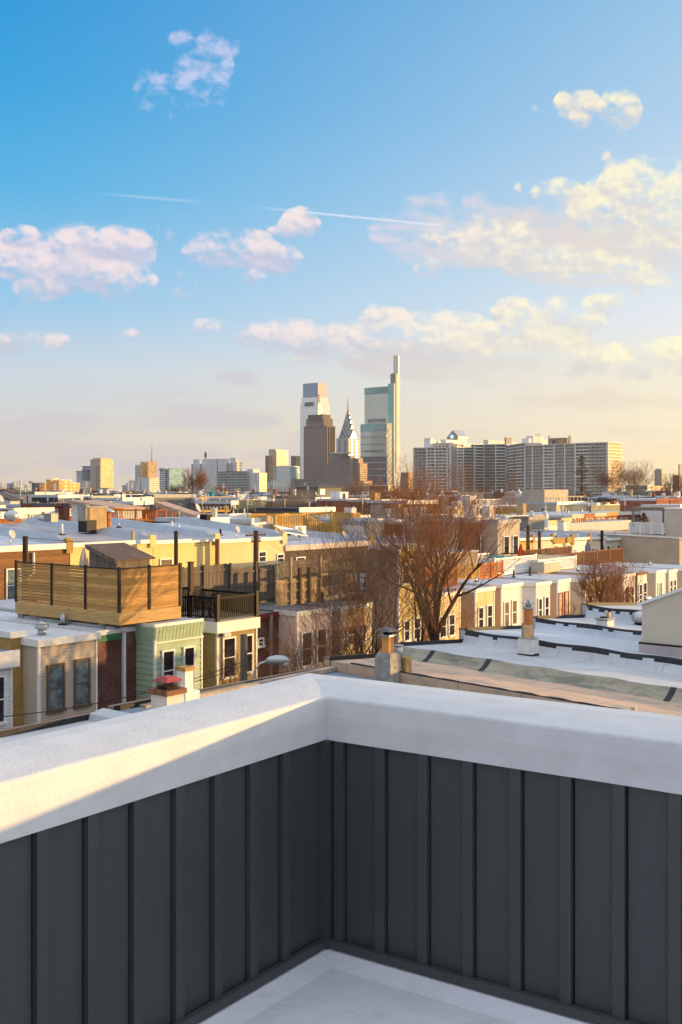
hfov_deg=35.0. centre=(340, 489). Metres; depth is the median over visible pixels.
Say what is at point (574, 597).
rowhouse
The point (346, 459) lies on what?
building
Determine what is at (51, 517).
roof hatch
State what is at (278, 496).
rowhouse
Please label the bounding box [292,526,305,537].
heat pump
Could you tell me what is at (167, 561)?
window
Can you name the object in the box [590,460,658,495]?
bare tree
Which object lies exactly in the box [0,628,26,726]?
rowhouse
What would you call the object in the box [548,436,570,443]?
building
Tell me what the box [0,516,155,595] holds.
rowhouse
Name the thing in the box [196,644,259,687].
bare tree
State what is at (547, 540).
rowhouse
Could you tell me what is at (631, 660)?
party wall
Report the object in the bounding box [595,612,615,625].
chimney
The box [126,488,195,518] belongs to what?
rowhouse
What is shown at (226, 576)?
picket fence
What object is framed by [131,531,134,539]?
vent pipe
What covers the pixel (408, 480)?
building
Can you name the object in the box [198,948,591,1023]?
terrace floor
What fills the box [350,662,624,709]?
tar seam
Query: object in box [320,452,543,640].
bare tree
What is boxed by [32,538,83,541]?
overhead cable
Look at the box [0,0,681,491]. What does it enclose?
sky
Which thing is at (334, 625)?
rowhouse
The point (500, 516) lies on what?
rowhouse
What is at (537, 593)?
rowhouse
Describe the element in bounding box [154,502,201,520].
rowhouse
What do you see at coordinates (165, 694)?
chimney
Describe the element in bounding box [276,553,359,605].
deck fence
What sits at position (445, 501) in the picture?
rowhouse
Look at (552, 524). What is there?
rowhouse
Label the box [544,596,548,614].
window
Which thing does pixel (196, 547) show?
rowhouse
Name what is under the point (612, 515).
rowhouse
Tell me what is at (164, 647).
rowhouse
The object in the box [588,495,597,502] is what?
rowhouse
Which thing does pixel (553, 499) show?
rowhouse
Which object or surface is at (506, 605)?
window
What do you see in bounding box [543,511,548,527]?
scroll parapet
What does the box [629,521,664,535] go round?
balcony
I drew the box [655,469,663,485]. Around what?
building
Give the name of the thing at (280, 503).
rowhouse
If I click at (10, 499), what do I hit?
gabled house
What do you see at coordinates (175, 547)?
utility pole
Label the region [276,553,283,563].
window
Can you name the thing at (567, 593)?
window
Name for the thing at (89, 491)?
rowhouse
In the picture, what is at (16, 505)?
rowhouse
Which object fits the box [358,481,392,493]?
building
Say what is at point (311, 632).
window
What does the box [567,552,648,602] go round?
bare tree
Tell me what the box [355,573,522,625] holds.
rowhouse
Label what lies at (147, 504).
rowhouse
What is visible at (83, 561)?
patio umbrella
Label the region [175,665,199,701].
chimney
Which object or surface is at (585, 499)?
rowhouse
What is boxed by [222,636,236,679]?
window
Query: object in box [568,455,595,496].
larch tree
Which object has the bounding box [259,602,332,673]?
rowhouse
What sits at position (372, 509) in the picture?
rowhouse
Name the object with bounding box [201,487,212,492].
building
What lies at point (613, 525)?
rowhouse
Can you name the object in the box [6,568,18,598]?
window
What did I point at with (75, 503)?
rowhouse
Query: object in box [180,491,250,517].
rowhouse
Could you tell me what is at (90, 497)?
rowhouse
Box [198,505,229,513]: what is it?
utility pole
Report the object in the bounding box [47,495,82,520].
rowhouse
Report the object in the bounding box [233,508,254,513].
picket fence
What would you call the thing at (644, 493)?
rowhouse
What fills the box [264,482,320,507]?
bare tree
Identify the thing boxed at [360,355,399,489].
skyscraper
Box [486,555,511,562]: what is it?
patio table
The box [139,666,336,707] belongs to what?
roof edge curb
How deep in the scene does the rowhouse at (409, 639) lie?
57.08 m
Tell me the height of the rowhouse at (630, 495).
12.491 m
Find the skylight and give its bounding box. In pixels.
[273,525,307,535]
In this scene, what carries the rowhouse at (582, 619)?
on the ground
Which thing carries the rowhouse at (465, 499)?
on the ground
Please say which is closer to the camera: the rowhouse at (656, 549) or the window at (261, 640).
the window at (261, 640)
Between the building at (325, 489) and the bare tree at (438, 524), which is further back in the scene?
the building at (325, 489)
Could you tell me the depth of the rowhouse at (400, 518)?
91.76 m
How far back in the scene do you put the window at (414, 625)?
57.61 m
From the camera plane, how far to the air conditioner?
78.96 m
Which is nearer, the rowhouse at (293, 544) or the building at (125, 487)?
the rowhouse at (293, 544)
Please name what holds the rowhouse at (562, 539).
on the ground
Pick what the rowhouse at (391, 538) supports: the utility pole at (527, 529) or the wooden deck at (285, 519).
the wooden deck at (285, 519)
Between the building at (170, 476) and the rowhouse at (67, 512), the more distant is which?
the building at (170, 476)
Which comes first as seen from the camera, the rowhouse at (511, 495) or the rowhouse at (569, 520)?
the rowhouse at (569, 520)
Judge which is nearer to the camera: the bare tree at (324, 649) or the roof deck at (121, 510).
the bare tree at (324, 649)
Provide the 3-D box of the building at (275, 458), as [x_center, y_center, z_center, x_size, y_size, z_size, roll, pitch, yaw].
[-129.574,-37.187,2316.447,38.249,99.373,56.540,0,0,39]
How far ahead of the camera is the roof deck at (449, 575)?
64.50 m
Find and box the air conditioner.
[531,560,559,572]
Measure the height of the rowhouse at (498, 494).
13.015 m
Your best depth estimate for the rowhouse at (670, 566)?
90.84 m
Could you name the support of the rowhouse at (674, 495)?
on the ground
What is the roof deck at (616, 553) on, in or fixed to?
on the rowhouse at (670, 566)
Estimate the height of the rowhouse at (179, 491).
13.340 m
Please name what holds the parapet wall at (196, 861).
on the terrace floor
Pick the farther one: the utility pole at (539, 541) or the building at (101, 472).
the building at (101, 472)
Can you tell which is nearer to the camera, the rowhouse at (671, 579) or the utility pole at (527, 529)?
the rowhouse at (671, 579)
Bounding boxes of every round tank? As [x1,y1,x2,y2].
[4,510,18,521]
[37,512,44,520]
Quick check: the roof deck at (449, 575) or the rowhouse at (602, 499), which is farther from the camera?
the rowhouse at (602, 499)
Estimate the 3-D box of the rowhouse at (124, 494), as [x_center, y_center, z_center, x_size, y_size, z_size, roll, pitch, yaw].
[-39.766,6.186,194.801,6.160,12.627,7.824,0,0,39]
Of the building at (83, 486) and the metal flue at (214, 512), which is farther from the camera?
the building at (83, 486)
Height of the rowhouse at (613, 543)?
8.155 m
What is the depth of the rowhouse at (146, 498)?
141.95 m
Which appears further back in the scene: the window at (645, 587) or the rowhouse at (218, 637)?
the window at (645, 587)
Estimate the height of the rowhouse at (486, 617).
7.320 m
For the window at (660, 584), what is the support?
in the rowhouse at (656, 583)
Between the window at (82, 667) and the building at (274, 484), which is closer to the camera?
the window at (82, 667)
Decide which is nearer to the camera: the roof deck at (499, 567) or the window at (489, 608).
the window at (489, 608)
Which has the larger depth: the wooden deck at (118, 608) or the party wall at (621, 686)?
the wooden deck at (118, 608)
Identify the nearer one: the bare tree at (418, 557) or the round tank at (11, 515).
the bare tree at (418, 557)
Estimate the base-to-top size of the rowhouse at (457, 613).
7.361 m
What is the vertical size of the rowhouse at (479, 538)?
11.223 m
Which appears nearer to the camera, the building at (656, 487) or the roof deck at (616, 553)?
the roof deck at (616, 553)
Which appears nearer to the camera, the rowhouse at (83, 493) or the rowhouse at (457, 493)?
the rowhouse at (83, 493)
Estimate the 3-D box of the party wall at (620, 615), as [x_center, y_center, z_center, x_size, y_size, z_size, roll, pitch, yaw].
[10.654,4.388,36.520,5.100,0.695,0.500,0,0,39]
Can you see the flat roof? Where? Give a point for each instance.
(92, 624)
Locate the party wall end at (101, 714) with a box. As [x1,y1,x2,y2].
[88,708,131,721]
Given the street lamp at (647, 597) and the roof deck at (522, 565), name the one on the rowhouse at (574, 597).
the roof deck at (522, 565)
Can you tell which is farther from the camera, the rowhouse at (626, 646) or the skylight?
the skylight
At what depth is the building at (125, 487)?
1802.31 m
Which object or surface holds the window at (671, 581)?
in the rowhouse at (671, 579)
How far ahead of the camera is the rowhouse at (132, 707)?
23.99 m
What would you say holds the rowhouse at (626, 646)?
on the ground
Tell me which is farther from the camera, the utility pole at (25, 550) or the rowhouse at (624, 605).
the utility pole at (25, 550)
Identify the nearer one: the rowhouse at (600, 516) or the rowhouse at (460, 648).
the rowhouse at (460, 648)
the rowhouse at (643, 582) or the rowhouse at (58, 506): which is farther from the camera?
the rowhouse at (58, 506)
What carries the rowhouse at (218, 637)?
on the ground
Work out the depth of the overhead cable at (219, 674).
30.70 m
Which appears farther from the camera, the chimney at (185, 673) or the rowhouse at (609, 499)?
the rowhouse at (609, 499)
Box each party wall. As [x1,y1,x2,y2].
[403,647,681,703]
[462,630,681,674]
[534,618,641,641]
[584,604,641,623]
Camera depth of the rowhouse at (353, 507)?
96.66 m
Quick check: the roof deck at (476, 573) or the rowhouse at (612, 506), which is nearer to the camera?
the roof deck at (476, 573)
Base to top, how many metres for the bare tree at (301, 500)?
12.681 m
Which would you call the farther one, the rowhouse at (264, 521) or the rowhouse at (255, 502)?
the rowhouse at (255, 502)
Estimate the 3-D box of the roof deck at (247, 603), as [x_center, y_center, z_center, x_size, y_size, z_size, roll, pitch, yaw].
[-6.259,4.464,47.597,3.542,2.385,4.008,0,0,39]
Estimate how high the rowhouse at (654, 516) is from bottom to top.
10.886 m
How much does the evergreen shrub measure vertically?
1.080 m
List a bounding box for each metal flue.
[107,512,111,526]
[211,508,216,516]
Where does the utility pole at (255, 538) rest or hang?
on the ground
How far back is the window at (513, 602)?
65.75 m
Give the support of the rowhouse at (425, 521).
on the ground
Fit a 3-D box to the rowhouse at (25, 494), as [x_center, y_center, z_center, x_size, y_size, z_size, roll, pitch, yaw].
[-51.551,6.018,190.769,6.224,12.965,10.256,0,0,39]
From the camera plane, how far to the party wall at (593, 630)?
34.00 m
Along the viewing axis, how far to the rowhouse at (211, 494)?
168.43 m
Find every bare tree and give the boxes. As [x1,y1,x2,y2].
[163,483,190,492]
[180,467,213,492]
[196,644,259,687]
[212,485,232,491]
[232,655,296,680]
[255,600,381,676]
[258,500,497,657]
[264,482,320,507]
[277,490,318,506]
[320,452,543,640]
[333,481,375,494]
[352,491,483,640]
[369,485,424,499]
[401,591,486,640]
[560,601,586,614]
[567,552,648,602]
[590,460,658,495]
[649,474,681,495]
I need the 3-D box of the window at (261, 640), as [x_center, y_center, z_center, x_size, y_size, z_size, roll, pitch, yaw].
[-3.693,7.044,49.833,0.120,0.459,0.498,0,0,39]
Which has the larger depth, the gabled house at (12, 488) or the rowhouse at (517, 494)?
the rowhouse at (517, 494)
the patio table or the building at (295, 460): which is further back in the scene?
the building at (295, 460)
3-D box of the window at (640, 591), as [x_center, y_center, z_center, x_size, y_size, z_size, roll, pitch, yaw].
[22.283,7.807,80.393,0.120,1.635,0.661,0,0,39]
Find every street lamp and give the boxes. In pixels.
[240,634,289,680]
[628,591,651,601]
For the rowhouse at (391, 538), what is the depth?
88.41 m
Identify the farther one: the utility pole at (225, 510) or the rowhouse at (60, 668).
the utility pole at (225, 510)
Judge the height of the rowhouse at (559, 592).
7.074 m
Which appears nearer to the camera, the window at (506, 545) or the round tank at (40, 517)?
the round tank at (40, 517)
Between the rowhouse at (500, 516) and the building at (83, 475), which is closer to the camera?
the rowhouse at (500, 516)
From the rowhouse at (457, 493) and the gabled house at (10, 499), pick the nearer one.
the gabled house at (10, 499)
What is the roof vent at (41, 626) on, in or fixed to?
on the rowhouse at (60, 668)
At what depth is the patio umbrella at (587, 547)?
98.12 m
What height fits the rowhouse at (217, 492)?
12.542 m
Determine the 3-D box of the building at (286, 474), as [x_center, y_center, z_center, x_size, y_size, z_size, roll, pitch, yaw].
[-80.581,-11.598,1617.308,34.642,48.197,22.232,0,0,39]
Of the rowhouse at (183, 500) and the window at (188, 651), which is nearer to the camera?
the window at (188, 651)
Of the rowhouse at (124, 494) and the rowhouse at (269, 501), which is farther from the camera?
the rowhouse at (124, 494)
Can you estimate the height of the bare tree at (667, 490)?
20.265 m
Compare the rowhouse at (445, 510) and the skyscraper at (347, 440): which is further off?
the skyscraper at (347, 440)
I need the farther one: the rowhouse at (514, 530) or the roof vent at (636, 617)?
the rowhouse at (514, 530)
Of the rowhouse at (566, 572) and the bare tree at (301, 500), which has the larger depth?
the bare tree at (301, 500)
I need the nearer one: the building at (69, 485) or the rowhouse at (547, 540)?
the rowhouse at (547, 540)
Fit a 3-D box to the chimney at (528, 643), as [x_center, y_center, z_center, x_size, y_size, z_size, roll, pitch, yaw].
[5.139,3.813,29.664,0.533,1.674,0.595,0,0,39]
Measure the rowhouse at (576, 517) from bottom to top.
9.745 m
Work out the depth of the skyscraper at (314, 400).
2721.36 m
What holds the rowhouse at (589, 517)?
on the ground
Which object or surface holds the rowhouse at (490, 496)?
on the ground
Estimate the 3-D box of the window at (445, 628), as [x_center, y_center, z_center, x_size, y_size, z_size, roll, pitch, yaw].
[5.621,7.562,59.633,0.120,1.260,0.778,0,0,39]
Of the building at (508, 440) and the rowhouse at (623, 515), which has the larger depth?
the building at (508, 440)
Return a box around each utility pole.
[22,536,27,599]
[174,531,177,568]
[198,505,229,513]
[215,539,219,564]
[246,530,265,566]
[524,525,531,549]
[538,531,540,548]
[600,530,603,549]
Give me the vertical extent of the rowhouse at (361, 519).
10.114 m
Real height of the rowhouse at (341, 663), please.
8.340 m
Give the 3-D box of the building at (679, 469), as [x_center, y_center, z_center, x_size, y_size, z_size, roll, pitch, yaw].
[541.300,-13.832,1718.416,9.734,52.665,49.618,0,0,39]
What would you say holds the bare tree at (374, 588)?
on the street
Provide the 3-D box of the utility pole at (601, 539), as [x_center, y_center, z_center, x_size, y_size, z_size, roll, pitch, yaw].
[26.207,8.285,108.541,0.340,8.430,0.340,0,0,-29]
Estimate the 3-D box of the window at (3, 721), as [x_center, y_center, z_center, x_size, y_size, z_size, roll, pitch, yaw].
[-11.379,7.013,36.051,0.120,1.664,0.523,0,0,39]
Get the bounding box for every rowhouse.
[0,480,54,522]
[0,495,5,507]
[0,510,23,523]
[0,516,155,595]
[0,525,72,600]
[0,599,204,699]
[0,611,135,709]
[0,620,100,724]
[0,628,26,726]
[0,649,19,729]
[0,709,113,743]
[4,497,38,507]
[14,487,72,502]
[23,487,69,519]
[32,489,82,502]
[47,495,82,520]
[68,500,145,521]
[73,484,92,495]
[78,488,97,494]
[83,490,113,499]
[93,483,153,500]
[93,489,143,497]
[108,496,153,518]
[108,666,401,713]
[111,517,219,589]
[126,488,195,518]
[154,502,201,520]
[155,490,229,522]
[156,517,286,578]
[161,488,187,493]
[165,591,372,655]
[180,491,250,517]
[182,612,259,687]
[191,498,199,510]
[192,483,232,500]
[195,494,238,513]
[209,492,266,517]
[211,610,279,677]
[214,490,224,495]
[214,490,243,495]
[230,491,273,528]
[250,485,274,507]
[251,489,281,498]
[256,499,335,516]
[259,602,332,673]
[273,487,309,507]
[273,528,373,571]
[277,578,461,640]
[294,508,367,535]
[294,516,392,537]
[298,492,329,499]
[311,492,369,516]
[316,495,369,511]
[323,653,681,715]
[325,530,415,544]
[347,493,395,514]
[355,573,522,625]
[355,577,495,626]
[366,545,423,653]
[367,485,438,513]
[370,505,407,535]
[383,506,463,516]
[384,505,497,552]
[391,504,421,537]
[394,639,681,687]
[413,506,439,538]
[426,549,478,575]
[430,519,459,548]
[441,492,448,509]
[449,492,468,505]
[459,625,681,658]
[464,496,476,504]
[476,505,515,513]
[477,492,484,504]
[477,578,551,622]
[480,507,528,518]
[482,506,520,556]
[485,491,494,498]
[494,489,503,504]
[497,503,515,513]
[497,570,570,614]
[501,497,521,504]
[504,490,513,496]
[507,567,605,614]
[510,510,594,520]
[513,489,521,496]
[513,504,545,531]
[520,531,554,548]
[520,533,534,553]
[522,490,587,512]
[533,615,641,630]
[534,498,606,519]
[534,511,583,521]
[536,531,574,551]
[543,503,556,529]
[544,530,591,559]
[547,530,599,550]
[548,501,571,522]
[548,506,618,519]
[550,507,630,519]
[555,565,635,601]
[567,519,630,531]
[570,565,648,601]
[573,529,681,564]
[577,531,606,549]
[579,560,681,588]
[579,562,665,597]
[579,563,677,592]
[581,602,641,614]
[582,494,589,502]
[582,499,619,510]
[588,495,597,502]
[598,490,633,498]
[598,497,606,502]
[599,498,640,521]
[602,492,619,495]
[606,530,620,548]
[607,494,618,502]
[620,485,681,511]
[637,588,681,657]
[638,491,648,495]
[641,501,681,532]
[648,493,669,497]
[649,488,663,495]
[664,507,681,535]
[670,493,681,497]
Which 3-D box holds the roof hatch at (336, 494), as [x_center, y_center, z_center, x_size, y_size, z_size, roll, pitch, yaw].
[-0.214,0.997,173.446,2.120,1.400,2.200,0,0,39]
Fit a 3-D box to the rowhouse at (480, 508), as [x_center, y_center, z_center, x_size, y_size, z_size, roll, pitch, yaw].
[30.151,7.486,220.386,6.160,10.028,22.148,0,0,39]
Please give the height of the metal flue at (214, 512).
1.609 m
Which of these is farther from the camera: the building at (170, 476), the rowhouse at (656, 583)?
the building at (170, 476)
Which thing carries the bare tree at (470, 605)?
on the street
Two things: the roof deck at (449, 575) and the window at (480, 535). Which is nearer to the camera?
the roof deck at (449, 575)
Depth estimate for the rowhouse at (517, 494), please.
521.16 m
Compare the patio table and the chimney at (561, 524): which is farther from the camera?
the chimney at (561, 524)
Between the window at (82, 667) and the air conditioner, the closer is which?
the window at (82, 667)
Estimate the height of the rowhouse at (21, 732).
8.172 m
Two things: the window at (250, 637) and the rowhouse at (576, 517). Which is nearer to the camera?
the window at (250, 637)
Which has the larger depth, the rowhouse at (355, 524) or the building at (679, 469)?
the building at (679, 469)
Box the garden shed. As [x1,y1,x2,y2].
[85,543,154,600]
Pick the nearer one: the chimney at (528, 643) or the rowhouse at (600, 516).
the chimney at (528, 643)
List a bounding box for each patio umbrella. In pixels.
[79,547,88,586]
[517,544,523,555]
[585,540,590,550]
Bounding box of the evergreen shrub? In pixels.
[639,513,648,522]
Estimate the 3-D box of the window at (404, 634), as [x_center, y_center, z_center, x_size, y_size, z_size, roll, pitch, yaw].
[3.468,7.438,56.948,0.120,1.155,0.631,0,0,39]
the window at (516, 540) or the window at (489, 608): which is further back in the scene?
the window at (516, 540)
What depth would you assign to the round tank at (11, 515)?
69.68 m
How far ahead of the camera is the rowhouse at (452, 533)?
90.41 m
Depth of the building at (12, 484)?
3005.76 m
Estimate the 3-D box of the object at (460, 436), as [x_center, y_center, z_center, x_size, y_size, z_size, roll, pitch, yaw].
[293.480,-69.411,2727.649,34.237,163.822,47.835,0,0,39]
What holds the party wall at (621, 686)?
on the rowhouse at (341, 663)
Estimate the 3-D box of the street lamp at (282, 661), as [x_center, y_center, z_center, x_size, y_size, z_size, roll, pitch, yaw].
[-2.219,8.361,32.215,0.305,8.278,1.990,0,0,44]
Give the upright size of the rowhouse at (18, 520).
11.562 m
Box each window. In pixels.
[0,674,7,724]
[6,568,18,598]
[46,662,66,713]
[73,657,91,708]
[160,558,172,569]
[161,649,174,683]
[183,645,196,686]
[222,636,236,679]
[247,633,253,673]
[257,637,265,647]
[259,551,266,562]
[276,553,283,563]
[301,630,312,667]
[316,627,326,664]
[403,620,410,641]
[412,617,420,640]
[439,615,447,638]
[447,613,455,636]
[477,606,483,626]
[480,535,482,552]
[486,604,492,625]
[503,536,509,555]
[503,601,509,625]
[511,599,517,625]
[512,535,518,554]
[537,598,542,615]
[540,507,547,511]
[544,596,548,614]
[558,592,562,614]
[564,591,569,614]
[638,584,642,601]
[643,582,646,600]
[657,582,662,595]
[670,580,672,591]
[673,579,676,589]
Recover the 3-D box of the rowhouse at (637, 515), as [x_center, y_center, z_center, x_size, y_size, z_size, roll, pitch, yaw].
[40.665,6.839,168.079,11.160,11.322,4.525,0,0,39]
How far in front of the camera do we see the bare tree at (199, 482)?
558.59 m
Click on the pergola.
(662, 509)
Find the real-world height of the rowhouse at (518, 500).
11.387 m
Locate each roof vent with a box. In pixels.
[35,621,48,634]
[631,611,641,625]
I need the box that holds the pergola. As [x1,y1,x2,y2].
[631,507,672,522]
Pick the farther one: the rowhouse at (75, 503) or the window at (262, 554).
the rowhouse at (75, 503)
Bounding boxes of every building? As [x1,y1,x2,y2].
[0,484,30,490]
[6,482,24,488]
[29,478,79,491]
[76,466,89,482]
[80,481,89,490]
[90,458,112,490]
[98,488,113,490]
[122,483,136,490]
[128,478,158,492]
[135,461,156,482]
[159,468,185,492]
[191,458,241,492]
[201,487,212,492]
[218,469,266,491]
[265,449,287,488]
[268,480,284,491]
[275,466,299,491]
[291,456,300,466]
[291,479,306,491]
[296,484,341,497]
[326,452,367,492]
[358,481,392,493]
[400,472,412,491]
[413,434,622,496]
[483,437,521,443]
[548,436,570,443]
[625,485,651,490]
[652,486,670,490]
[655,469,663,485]
[673,464,681,490]
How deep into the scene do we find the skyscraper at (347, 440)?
2615.39 m
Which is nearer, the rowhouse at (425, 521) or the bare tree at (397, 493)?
the rowhouse at (425, 521)
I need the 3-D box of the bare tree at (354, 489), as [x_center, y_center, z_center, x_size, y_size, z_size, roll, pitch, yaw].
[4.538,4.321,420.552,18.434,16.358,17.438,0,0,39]
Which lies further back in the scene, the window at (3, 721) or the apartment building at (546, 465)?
the apartment building at (546, 465)
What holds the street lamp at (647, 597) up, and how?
on the street
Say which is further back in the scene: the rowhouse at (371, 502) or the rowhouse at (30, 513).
the rowhouse at (371, 502)
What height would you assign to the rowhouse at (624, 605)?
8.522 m
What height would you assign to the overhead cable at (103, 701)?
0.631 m
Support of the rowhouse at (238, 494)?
on the ground
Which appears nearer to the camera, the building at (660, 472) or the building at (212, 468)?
the building at (212, 468)
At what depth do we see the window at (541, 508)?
166.37 m
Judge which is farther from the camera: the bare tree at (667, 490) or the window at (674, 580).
the bare tree at (667, 490)
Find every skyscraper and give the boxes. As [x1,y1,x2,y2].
[300,383,329,478]
[304,414,334,484]
[336,404,358,457]
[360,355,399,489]
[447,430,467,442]
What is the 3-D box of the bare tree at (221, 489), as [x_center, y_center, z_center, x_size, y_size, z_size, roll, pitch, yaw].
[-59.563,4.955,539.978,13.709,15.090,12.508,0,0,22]
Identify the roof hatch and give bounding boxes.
[44,513,58,521]
[330,492,348,498]
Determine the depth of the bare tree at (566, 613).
54.61 m
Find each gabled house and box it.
[0,489,17,495]
[0,492,19,503]
[9,487,26,491]
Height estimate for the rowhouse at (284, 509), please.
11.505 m
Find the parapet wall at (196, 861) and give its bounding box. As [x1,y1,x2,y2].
[0,673,681,1023]
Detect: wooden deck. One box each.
[15,560,181,627]
[248,512,360,533]
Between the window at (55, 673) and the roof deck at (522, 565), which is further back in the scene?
the roof deck at (522, 565)
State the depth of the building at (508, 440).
1611.46 m
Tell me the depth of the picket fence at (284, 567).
62.93 m
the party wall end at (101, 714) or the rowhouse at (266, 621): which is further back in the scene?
the rowhouse at (266, 621)
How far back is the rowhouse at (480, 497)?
520.72 m
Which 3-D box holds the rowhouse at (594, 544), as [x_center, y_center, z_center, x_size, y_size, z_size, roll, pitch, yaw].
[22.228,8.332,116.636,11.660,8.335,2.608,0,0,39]
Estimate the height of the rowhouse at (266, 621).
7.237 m
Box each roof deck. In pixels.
[111,508,175,522]
[160,561,258,621]
[423,565,458,589]
[448,565,478,579]
[466,560,503,578]
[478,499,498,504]
[478,553,536,574]
[503,546,622,564]
[514,554,576,573]
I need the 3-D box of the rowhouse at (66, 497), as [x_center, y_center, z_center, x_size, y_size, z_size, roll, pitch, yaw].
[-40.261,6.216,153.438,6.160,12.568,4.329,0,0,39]
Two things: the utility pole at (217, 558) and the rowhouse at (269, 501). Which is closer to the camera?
the utility pole at (217, 558)
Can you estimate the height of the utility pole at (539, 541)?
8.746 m
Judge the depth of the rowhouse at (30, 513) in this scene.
83.18 m
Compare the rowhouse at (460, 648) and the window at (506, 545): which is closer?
the rowhouse at (460, 648)
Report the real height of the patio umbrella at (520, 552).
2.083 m
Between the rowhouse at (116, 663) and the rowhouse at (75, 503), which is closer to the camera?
the rowhouse at (116, 663)
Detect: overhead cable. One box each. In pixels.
[0,661,243,716]
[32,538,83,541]
[194,665,243,681]
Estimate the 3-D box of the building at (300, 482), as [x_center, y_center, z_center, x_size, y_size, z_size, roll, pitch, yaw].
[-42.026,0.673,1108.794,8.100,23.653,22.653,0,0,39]
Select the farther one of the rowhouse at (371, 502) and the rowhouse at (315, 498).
the rowhouse at (315, 498)
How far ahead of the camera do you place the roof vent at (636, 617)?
36.14 m
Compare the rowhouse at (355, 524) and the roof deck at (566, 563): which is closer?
the roof deck at (566, 563)
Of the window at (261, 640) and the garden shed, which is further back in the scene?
the garden shed
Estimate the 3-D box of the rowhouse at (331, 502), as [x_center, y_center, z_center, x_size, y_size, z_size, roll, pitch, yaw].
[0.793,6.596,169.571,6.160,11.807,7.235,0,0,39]
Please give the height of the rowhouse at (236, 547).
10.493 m
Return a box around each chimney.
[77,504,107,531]
[148,675,186,708]
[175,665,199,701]
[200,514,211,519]
[373,627,411,682]
[517,599,538,656]
[557,520,567,530]
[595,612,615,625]
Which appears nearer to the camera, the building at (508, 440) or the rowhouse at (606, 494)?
the rowhouse at (606, 494)
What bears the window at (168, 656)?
in the rowhouse at (164, 647)
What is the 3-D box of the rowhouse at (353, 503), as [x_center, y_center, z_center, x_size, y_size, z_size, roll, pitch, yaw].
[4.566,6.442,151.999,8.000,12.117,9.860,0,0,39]
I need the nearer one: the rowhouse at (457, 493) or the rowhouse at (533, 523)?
the rowhouse at (533, 523)
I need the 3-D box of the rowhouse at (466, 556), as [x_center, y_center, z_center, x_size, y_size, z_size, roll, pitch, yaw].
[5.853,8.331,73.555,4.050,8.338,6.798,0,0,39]
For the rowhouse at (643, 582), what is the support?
on the ground
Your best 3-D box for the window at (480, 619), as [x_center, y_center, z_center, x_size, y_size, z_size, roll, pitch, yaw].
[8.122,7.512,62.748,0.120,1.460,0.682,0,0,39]
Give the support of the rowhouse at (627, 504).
on the ground
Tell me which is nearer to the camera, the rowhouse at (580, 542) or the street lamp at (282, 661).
the street lamp at (282, 661)
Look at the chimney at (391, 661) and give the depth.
25.66 m
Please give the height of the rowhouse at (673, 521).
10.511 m
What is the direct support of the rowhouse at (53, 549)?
on the ground
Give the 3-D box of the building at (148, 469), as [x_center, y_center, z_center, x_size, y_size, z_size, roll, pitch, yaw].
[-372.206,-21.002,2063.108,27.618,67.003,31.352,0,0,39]
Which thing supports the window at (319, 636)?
in the rowhouse at (293, 616)
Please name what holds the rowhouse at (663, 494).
on the ground
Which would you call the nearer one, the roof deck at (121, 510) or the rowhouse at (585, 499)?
the roof deck at (121, 510)
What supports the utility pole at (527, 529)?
on the ground
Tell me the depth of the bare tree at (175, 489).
558.66 m
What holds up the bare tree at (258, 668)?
on the street
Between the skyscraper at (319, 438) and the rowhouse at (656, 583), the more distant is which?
the skyscraper at (319, 438)
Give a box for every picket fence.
[182,561,362,611]
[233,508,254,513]
[279,556,355,585]
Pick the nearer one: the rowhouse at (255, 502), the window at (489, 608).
the window at (489, 608)

